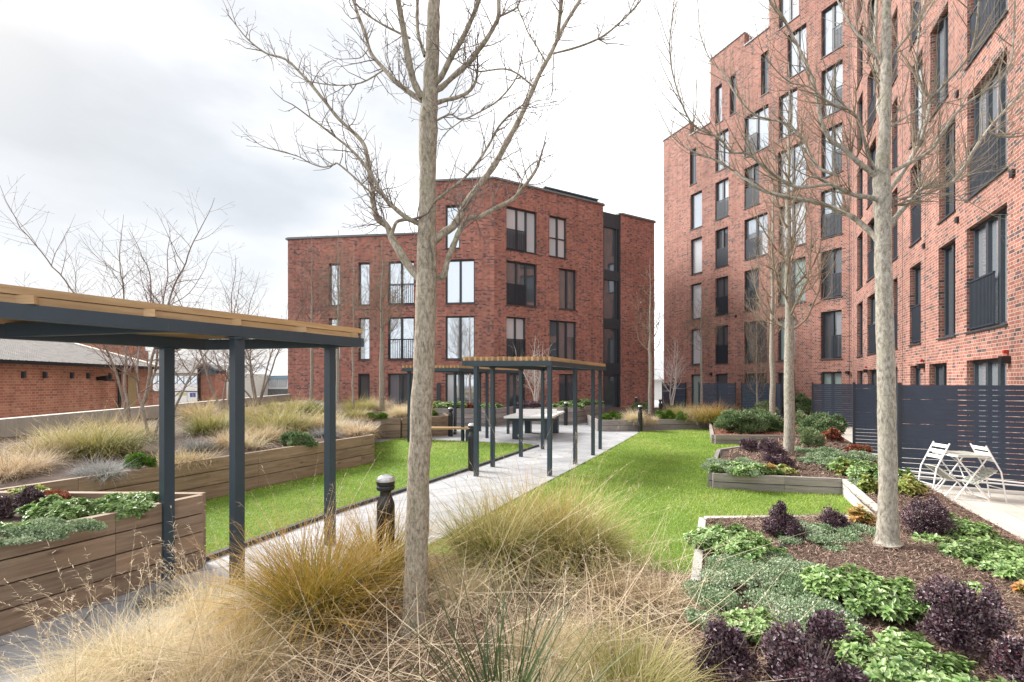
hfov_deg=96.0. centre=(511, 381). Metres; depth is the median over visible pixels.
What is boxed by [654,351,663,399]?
clad house
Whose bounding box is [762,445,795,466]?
shrub
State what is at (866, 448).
shrub
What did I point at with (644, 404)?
shrub
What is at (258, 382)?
factory building
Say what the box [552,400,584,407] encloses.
shrub
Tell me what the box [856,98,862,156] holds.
window
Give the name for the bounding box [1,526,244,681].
grass clump
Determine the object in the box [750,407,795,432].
shrub
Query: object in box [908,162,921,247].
window
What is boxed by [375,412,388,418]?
shrub
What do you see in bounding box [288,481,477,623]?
grass clump
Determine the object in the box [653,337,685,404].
tree
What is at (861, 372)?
window
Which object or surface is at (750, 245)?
window
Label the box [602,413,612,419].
shrub
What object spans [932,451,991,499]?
folding table
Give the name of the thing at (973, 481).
edging
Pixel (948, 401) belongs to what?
slatted fence
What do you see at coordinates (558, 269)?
apartment building
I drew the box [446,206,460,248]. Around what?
window
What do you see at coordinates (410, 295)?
window
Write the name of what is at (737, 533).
shrub
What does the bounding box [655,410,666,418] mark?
shrub
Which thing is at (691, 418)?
grass clump
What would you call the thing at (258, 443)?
grass clump
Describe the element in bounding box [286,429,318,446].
shrub
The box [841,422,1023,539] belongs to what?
terrace
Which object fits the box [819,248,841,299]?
window
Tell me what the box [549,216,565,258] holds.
window
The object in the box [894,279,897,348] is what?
window
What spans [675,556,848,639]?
shrub
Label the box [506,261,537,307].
window
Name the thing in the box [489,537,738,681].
grass clump
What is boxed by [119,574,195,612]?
grass clump
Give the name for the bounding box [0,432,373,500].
timber planter
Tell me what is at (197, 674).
grass clump
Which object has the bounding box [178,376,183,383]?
window
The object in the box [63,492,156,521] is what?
shrub
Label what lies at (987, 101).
window
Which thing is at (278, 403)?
grass clump
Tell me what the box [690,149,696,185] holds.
window
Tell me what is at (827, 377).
window
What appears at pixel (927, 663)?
shrub
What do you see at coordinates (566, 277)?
window
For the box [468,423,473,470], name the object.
bollard light
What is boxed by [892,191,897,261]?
window
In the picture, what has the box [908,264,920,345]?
window
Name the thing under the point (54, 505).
shrub
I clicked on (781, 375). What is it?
window
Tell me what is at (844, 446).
bark mulch
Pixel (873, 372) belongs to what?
window
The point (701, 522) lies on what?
timber planter
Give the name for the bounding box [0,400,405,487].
bed soil
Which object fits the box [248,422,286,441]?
grass clump
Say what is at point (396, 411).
grass clump
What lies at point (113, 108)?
sky
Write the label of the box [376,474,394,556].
bollard light
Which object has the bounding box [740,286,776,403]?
tree
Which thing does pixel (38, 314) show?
pergola
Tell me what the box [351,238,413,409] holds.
tree
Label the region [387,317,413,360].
window
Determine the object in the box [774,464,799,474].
shrub
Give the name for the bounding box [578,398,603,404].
shrub
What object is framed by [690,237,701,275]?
window
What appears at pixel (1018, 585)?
shrub
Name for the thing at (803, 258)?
window
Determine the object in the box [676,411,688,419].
shrub
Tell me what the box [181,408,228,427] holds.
grass clump
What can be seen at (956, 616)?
shrub
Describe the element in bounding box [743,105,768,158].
window
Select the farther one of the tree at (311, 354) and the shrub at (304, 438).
the tree at (311, 354)
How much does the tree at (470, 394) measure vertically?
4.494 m
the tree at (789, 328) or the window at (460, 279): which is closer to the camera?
the tree at (789, 328)
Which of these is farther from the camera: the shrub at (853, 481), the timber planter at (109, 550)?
the shrub at (853, 481)
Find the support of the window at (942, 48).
in the apartment building at (958, 282)
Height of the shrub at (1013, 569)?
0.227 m
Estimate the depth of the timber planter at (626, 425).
17.62 m
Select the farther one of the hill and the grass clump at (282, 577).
the hill
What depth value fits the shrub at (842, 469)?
7.88 m
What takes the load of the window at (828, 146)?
in the apartment building at (958, 282)
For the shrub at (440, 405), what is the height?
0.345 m
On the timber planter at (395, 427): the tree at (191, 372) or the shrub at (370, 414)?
the shrub at (370, 414)
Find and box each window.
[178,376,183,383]
[191,376,196,383]
[268,389,287,395]
[270,379,277,386]
[278,379,286,386]
[329,264,340,306]
[330,318,340,360]
[357,263,369,305]
[357,318,369,360]
[359,374,369,402]
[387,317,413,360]
[388,261,414,305]
[389,373,412,404]
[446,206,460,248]
[446,259,474,303]
[446,316,474,358]
[446,373,473,402]
[506,207,537,254]
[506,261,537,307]
[506,317,524,356]
[506,373,524,406]
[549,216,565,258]
[549,320,574,359]
[559,268,576,310]
[559,374,572,401]
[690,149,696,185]
[690,191,701,230]
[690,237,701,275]
[690,283,700,320]
[690,329,700,365]
[692,374,699,407]
[714,85,721,125]
[714,129,728,173]
[714,227,727,268]
[714,276,728,316]
[715,178,728,220]
[716,325,728,363]
[717,374,727,408]
[729,75,735,116]
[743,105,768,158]
[743,164,759,209]
[743,213,766,260]
[743,268,758,311]
[746,320,766,362]
[746,373,766,391]
[760,52,768,96]
[777,257,804,306]
[777,316,795,361]
[778,0,798,30]
[778,89,797,140]
[779,142,805,193]
[779,373,794,414]
[780,201,804,248]
[787,25,805,79]
[819,185,842,239]
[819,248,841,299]
[819,310,842,359]
[820,0,843,59]
[822,372,841,415]
[823,60,842,117]
[823,123,842,178]
[856,30,862,89]
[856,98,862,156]
[856,169,862,223]
[856,234,862,290]
[856,303,862,357]
[857,0,862,21]
[860,371,862,383]
[866,0,874,63]
[866,71,875,136]
[866,142,875,209]
[866,221,874,282]
[866,295,875,354]
[871,369,876,412]
[891,102,897,175]
[892,14,897,85]
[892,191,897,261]
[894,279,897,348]
[896,368,897,395]
[908,0,921,51]
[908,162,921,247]
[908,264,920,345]
[909,57,922,149]
[915,366,920,399]
[928,11,948,121]
[935,363,946,424]
[936,120,955,224]
[936,241,955,339]
[964,0,1008,70]
[964,55,1007,202]
[964,206,1007,333]
[973,358,1006,468]
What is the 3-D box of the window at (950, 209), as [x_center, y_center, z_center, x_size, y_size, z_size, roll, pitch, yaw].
[10.925,-5.276,11.488,0.706,2.388,1.078,0,0,0]
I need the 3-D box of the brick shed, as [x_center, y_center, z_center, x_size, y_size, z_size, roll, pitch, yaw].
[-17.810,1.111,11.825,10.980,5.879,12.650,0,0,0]
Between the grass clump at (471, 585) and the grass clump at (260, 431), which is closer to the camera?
the grass clump at (471, 585)
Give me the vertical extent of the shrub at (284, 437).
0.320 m
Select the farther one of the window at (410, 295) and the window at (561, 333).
the window at (561, 333)
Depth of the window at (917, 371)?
13.91 m
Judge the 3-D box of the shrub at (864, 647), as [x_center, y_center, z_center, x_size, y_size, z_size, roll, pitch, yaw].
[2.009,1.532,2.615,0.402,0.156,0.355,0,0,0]
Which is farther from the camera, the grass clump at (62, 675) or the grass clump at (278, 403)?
the grass clump at (278, 403)
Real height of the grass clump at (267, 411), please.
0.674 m
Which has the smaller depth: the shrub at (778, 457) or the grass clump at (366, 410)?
the shrub at (778, 457)
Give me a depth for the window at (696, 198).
30.48 m
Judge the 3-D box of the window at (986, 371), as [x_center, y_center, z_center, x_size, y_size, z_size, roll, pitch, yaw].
[10.084,0.660,9.613,0.886,2.280,1.637,0,0,0]
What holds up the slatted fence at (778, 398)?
on the paving
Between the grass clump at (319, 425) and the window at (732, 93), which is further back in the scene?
the window at (732, 93)
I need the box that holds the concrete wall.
[0,394,291,436]
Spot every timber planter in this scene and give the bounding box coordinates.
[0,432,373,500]
[0,491,205,634]
[369,413,447,438]
[435,405,517,425]
[518,404,603,424]
[587,407,714,430]
[690,515,872,602]
[708,438,877,494]
[709,419,800,443]
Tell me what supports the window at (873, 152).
in the apartment building at (958, 282)
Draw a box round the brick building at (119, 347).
[79,343,147,360]
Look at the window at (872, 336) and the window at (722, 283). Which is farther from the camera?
the window at (722, 283)
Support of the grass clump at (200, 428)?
on the bed soil
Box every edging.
[206,445,538,560]
[428,432,639,546]
[899,469,1023,486]
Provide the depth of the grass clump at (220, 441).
8.21 m
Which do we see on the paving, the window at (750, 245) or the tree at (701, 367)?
the tree at (701, 367)
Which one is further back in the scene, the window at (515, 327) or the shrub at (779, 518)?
the window at (515, 327)
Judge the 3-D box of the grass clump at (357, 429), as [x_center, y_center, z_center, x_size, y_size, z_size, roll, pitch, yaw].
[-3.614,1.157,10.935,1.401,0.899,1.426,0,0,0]
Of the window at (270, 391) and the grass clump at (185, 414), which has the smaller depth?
the grass clump at (185, 414)
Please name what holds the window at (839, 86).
in the apartment building at (958, 282)
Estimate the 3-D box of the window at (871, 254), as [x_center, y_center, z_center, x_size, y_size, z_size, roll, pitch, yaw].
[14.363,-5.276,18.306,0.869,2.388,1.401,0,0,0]
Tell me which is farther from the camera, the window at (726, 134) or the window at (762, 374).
the window at (726, 134)
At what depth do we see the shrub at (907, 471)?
7.41 m
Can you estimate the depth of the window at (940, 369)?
12.29 m
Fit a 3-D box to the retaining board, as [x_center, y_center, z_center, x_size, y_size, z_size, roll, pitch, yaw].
[4.930,1.705,6.520,0.075,0.278,1.992,0,0,26]
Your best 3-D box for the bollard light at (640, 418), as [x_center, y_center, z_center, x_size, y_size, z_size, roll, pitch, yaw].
[4.700,1.354,16.900,0.168,0.992,0.168,0,0,0]
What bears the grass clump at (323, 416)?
on the bed soil
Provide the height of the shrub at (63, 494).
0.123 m
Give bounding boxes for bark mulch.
[691,480,1023,681]
[715,418,798,434]
[719,436,877,478]
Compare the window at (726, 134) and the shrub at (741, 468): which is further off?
the window at (726, 134)
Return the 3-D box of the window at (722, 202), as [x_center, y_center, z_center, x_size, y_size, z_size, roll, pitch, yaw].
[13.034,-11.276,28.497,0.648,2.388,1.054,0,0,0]
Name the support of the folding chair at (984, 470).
on the terrace
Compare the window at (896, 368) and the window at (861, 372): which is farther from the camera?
the window at (861, 372)
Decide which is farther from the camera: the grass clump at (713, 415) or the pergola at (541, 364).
the grass clump at (713, 415)
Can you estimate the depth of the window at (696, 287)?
30.56 m
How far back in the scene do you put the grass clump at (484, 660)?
2.35 m
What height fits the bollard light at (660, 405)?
0.992 m
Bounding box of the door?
[128,372,135,406]
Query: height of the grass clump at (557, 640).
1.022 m
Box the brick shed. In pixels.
[0,339,158,417]
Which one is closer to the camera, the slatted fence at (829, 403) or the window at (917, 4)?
the window at (917, 4)
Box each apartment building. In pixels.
[285,176,655,410]
[662,0,1023,480]
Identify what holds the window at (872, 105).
in the apartment building at (958, 282)
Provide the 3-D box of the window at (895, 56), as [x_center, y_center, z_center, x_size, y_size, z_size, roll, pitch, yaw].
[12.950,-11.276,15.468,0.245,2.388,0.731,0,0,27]
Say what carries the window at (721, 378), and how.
in the apartment building at (958, 282)
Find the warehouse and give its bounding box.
[245,360,287,395]
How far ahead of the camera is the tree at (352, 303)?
16.97 m
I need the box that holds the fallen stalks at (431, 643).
[1,493,881,681]
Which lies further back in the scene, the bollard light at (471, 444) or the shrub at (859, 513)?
the bollard light at (471, 444)
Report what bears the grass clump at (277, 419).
on the bed soil
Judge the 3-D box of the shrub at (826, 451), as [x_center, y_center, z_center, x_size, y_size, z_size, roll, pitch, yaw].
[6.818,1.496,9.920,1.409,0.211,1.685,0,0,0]
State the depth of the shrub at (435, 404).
20.00 m
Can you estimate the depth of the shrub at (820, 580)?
3.25 m
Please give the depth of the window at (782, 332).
25.04 m
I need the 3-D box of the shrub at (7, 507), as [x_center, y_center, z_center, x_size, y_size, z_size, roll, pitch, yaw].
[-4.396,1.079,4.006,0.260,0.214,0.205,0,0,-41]
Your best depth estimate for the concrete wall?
9.65 m
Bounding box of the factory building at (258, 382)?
[152,360,268,404]
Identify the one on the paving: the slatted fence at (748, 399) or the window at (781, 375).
the slatted fence at (748, 399)
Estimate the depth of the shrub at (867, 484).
6.68 m
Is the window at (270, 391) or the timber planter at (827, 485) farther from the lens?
the window at (270, 391)
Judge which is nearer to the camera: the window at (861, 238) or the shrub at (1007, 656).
the shrub at (1007, 656)
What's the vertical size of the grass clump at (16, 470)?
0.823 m
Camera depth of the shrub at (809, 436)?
11.20 m
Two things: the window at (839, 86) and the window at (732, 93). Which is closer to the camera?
the window at (839, 86)
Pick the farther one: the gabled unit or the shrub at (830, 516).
the gabled unit
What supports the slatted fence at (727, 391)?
on the paving
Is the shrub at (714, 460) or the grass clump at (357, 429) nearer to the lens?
the shrub at (714, 460)
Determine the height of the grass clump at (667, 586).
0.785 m
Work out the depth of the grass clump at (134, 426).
8.55 m
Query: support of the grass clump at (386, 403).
on the bed soil
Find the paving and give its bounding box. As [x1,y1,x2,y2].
[0,400,783,681]
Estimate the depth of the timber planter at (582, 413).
20.26 m
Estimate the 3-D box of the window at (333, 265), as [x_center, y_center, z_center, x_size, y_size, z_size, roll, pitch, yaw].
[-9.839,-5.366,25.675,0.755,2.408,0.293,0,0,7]
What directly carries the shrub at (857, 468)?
on the timber planter at (827, 485)
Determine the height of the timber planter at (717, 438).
0.294 m
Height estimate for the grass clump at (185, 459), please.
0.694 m
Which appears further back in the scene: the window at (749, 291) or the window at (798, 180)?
the window at (749, 291)
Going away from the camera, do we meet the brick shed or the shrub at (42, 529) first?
the shrub at (42, 529)
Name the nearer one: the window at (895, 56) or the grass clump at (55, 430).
the grass clump at (55, 430)
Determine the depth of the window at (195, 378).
37.93 m
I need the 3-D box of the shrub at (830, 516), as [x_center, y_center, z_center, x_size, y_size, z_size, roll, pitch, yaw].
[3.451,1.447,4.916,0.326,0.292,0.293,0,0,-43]
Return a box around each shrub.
[0,494,24,517]
[0,516,107,545]
[0,521,31,543]
[5,483,51,496]
[10,493,100,520]
[12,485,46,505]
[44,488,71,498]
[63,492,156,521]
[123,452,158,468]
[129,491,158,502]
[279,430,294,444]
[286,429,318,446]
[365,412,375,418]
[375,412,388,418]
[433,401,448,408]
[433,401,466,408]
[464,402,473,407]
[472,402,503,407]
[516,400,540,407]
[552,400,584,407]
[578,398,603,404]
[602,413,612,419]
[609,410,617,416]
[614,413,623,419]
[630,401,653,409]
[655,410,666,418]
[665,409,675,418]
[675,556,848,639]
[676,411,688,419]
[682,522,786,561]
[684,606,724,629]
[692,613,761,681]
[700,456,781,476]
[704,549,822,596]
[707,461,785,476]
[713,407,770,433]
[721,606,787,645]
[739,438,758,450]
[742,400,779,414]
[745,381,766,405]
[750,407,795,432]
[757,437,779,458]
[759,609,870,681]
[760,500,807,540]
[760,519,866,551]
[761,462,779,474]
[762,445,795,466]
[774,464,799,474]
[781,594,867,633]
[782,392,811,413]
[794,446,877,460]
[795,410,806,424]
[795,411,847,434]
[795,455,830,465]
[798,427,826,446]
[798,562,903,617]
[816,504,850,528]
[821,427,843,441]
[822,457,870,463]
[824,456,877,477]
[825,630,911,671]
[832,413,848,435]
[832,522,875,537]
[833,459,851,475]
[836,617,858,631]
[845,443,874,452]
[846,477,877,486]
[846,503,876,524]
[855,474,877,493]
[855,574,928,624]
[863,639,1016,681]
[870,467,915,480]
[873,626,936,649]
[898,473,931,496]
[899,493,958,534]
[904,613,924,625]
[910,531,953,545]
[910,567,1019,660]
[936,535,1023,577]
[940,512,1002,539]
[952,580,984,593]
[959,551,1023,581]
[984,630,1023,681]
[1010,579,1023,594]
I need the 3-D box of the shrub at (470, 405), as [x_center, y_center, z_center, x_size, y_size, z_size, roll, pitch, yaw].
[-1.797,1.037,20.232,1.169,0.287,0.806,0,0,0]
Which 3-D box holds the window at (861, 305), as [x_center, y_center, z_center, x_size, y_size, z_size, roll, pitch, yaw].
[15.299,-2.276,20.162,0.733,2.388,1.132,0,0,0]
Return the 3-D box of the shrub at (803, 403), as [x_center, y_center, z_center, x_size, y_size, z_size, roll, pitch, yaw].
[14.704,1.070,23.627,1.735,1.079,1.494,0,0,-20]
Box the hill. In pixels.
[213,364,287,375]
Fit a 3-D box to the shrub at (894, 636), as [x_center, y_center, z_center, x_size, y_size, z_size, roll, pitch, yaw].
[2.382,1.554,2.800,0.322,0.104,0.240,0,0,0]
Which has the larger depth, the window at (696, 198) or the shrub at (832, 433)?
the window at (696, 198)
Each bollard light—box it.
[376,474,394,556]
[448,407,452,436]
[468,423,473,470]
[564,402,567,424]
[638,405,642,431]
[659,399,661,410]
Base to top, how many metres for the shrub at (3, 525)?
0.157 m
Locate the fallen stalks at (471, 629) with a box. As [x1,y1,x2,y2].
[135,552,777,681]
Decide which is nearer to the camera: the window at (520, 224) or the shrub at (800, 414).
the shrub at (800, 414)
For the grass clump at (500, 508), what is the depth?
4.73 m
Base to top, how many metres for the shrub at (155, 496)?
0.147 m
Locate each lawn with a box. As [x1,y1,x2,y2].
[205,438,529,553]
[428,429,852,574]
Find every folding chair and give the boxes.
[918,441,958,496]
[960,443,1006,501]
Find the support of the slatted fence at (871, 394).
on the terrace
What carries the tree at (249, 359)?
on the bed soil
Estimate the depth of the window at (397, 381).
25.31 m
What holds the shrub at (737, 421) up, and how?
on the timber planter at (717, 438)
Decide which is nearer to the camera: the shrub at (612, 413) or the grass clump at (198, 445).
the grass clump at (198, 445)
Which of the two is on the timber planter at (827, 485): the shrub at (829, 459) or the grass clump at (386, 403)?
the shrub at (829, 459)
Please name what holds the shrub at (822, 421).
on the timber planter at (717, 438)
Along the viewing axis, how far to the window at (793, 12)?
24.61 m
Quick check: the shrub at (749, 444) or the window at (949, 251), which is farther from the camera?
the window at (949, 251)
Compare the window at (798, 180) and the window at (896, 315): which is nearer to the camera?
the window at (896, 315)
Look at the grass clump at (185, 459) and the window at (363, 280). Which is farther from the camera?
the window at (363, 280)
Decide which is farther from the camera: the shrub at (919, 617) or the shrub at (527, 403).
the shrub at (527, 403)
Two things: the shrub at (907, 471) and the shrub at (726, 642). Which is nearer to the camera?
the shrub at (726, 642)
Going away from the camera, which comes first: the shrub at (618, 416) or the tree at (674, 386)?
the shrub at (618, 416)
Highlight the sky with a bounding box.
[0,0,768,364]
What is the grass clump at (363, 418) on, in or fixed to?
on the bed soil
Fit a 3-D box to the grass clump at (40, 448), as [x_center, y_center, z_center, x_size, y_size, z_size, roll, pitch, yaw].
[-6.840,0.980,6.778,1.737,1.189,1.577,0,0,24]
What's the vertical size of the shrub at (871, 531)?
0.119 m
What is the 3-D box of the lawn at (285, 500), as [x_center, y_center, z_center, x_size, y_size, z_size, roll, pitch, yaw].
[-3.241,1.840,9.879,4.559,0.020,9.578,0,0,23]
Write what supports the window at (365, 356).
in the apartment building at (558, 269)
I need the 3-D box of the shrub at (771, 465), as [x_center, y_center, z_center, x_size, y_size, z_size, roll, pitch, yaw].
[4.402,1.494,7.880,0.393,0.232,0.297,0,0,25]
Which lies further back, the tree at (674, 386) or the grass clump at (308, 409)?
the tree at (674, 386)
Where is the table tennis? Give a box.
[504,409,564,438]
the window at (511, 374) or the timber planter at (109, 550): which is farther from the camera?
the window at (511, 374)
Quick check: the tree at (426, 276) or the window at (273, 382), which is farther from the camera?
the window at (273, 382)
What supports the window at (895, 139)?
in the apartment building at (958, 282)
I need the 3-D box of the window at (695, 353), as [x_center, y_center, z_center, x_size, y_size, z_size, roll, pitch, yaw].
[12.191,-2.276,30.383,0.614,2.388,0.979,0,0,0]
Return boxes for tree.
[0,178,244,424]
[86,229,258,441]
[161,262,270,412]
[177,283,315,406]
[220,0,644,641]
[286,235,339,401]
[306,230,372,403]
[325,251,381,406]
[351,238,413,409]
[457,311,487,402]
[508,333,554,401]
[624,258,670,413]
[633,0,1023,547]
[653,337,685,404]
[679,288,726,403]
[736,123,795,413]
[738,62,845,451]
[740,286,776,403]
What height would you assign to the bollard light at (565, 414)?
0.992 m
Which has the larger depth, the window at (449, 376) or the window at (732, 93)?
the window at (732, 93)
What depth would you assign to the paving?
6.42 m
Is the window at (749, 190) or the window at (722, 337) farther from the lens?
the window at (722, 337)
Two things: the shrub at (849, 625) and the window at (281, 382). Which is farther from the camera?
the window at (281, 382)
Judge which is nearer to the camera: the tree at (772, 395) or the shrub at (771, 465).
the shrub at (771, 465)
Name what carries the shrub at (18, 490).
on the timber planter at (109, 550)
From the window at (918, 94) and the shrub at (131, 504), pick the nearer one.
the shrub at (131, 504)
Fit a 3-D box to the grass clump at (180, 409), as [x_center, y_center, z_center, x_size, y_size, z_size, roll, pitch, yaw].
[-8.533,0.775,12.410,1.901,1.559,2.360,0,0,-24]
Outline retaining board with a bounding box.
[842,479,876,513]
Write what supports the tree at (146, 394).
on the bed soil
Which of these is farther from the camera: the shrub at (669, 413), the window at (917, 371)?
the shrub at (669, 413)
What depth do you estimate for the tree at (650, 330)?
20.45 m
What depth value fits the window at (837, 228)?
22.66 m
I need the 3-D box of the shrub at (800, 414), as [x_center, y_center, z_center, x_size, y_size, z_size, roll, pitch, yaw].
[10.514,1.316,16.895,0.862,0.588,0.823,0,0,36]
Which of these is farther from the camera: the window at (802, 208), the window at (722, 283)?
the window at (722, 283)
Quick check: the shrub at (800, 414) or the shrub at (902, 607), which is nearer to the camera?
the shrub at (902, 607)
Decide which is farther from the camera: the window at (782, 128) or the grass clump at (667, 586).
the window at (782, 128)
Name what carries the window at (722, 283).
in the apartment building at (958, 282)
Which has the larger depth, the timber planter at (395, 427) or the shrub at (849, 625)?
the timber planter at (395, 427)
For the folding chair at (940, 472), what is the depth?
7.49 m
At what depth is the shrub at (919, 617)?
3.02 m
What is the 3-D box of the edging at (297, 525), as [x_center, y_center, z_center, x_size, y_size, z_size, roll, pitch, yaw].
[-1.277,1.828,8.962,0.173,0.050,9.399,0,0,25]
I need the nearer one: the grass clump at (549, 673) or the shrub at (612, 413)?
the grass clump at (549, 673)
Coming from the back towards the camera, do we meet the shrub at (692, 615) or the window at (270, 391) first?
the window at (270, 391)
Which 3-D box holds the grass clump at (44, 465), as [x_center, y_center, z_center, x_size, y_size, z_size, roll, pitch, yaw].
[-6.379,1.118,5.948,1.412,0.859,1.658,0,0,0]
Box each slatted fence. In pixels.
[662,382,685,407]
[698,382,735,409]
[741,382,783,415]
[775,382,781,418]
[812,382,873,426]
[852,382,957,453]
[897,383,1023,490]
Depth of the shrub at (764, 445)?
9.44 m
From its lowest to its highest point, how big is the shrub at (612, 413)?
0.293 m
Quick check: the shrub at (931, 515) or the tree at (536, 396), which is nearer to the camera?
the shrub at (931, 515)
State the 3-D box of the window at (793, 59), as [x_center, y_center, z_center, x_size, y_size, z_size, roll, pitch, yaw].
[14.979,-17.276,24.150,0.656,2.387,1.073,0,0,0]
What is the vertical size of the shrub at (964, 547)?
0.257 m
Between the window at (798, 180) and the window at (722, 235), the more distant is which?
the window at (722, 235)
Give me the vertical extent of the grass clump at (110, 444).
1.293 m
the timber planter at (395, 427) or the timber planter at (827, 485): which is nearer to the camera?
the timber planter at (827, 485)
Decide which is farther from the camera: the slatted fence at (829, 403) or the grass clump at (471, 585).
the slatted fence at (829, 403)
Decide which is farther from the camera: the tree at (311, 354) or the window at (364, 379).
the window at (364, 379)
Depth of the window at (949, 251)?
11.81 m
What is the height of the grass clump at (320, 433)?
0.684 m
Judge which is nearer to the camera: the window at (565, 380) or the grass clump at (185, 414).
the grass clump at (185, 414)
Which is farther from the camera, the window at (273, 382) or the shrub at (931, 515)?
the window at (273, 382)
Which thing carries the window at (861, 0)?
in the apartment building at (958, 282)
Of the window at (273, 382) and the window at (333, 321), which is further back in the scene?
the window at (273, 382)
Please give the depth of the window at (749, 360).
26.42 m
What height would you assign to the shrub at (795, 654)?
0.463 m
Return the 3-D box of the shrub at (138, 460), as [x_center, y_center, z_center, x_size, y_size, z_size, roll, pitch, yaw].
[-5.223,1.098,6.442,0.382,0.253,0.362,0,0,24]
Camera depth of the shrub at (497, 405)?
20.18 m
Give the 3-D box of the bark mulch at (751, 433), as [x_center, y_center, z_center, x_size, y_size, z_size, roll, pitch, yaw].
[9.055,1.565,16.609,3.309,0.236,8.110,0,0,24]
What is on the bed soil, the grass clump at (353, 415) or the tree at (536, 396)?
the grass clump at (353, 415)
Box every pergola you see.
[0,284,363,587]
[402,365,518,442]
[462,357,605,476]
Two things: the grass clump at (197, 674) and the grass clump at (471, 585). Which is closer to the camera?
the grass clump at (197, 674)
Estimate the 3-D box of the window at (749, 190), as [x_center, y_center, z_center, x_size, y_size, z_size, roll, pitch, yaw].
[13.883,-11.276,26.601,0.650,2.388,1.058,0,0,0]
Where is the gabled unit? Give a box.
[196,363,228,401]
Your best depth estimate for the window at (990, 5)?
9.76 m
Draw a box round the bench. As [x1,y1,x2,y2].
[431,426,469,440]
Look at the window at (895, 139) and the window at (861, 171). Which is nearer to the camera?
the window at (895, 139)
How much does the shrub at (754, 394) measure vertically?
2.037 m
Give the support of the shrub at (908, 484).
on the bark mulch at (890, 563)
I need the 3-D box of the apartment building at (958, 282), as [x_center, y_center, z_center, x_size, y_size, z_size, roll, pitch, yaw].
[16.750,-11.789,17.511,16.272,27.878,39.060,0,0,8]
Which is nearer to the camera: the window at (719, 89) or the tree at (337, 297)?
the tree at (337, 297)
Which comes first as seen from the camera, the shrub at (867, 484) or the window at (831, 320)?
the shrub at (867, 484)
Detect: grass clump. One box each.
[0,409,110,461]
[0,412,110,450]
[0,438,83,482]
[0,442,51,480]
[0,578,158,681]
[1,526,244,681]
[8,398,194,464]
[44,531,357,681]
[58,454,144,489]
[64,399,183,441]
[69,573,280,681]
[94,506,263,643]
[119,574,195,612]
[146,430,513,681]
[148,433,227,479]
[175,386,225,421]
[175,399,255,436]
[175,405,224,420]
[175,434,216,451]
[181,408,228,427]
[196,426,257,450]
[206,418,280,450]
[221,387,273,421]
[221,392,339,432]
[222,415,293,444]
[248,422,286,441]
[256,403,281,412]
[260,399,283,408]
[270,631,402,681]
[275,383,336,415]
[288,406,347,431]
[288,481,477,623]
[306,423,341,438]
[310,411,340,420]
[314,408,643,607]
[317,412,364,433]
[336,389,382,414]
[336,417,387,440]
[337,406,373,420]
[337,417,364,426]
[338,527,654,681]
[349,407,378,412]
[349,411,372,422]
[361,393,398,410]
[378,400,406,417]
[427,544,518,626]
[431,409,639,581]
[442,429,711,604]
[467,548,621,681]
[474,628,656,681]
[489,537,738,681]
[531,518,682,617]
[599,537,718,628]
[616,406,650,425]
[642,414,659,424]
[653,401,697,420]
[674,404,716,426]
[683,401,738,429]
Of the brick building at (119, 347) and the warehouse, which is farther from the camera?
the warehouse
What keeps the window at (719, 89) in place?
in the apartment building at (958, 282)
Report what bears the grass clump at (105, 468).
on the bed soil
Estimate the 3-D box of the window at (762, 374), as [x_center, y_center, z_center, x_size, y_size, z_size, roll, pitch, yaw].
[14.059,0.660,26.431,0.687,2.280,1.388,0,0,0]
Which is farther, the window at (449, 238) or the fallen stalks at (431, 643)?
the window at (449, 238)
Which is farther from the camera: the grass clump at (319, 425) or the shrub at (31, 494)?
the grass clump at (319, 425)
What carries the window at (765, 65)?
in the apartment building at (958, 282)
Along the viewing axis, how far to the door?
16.75 m

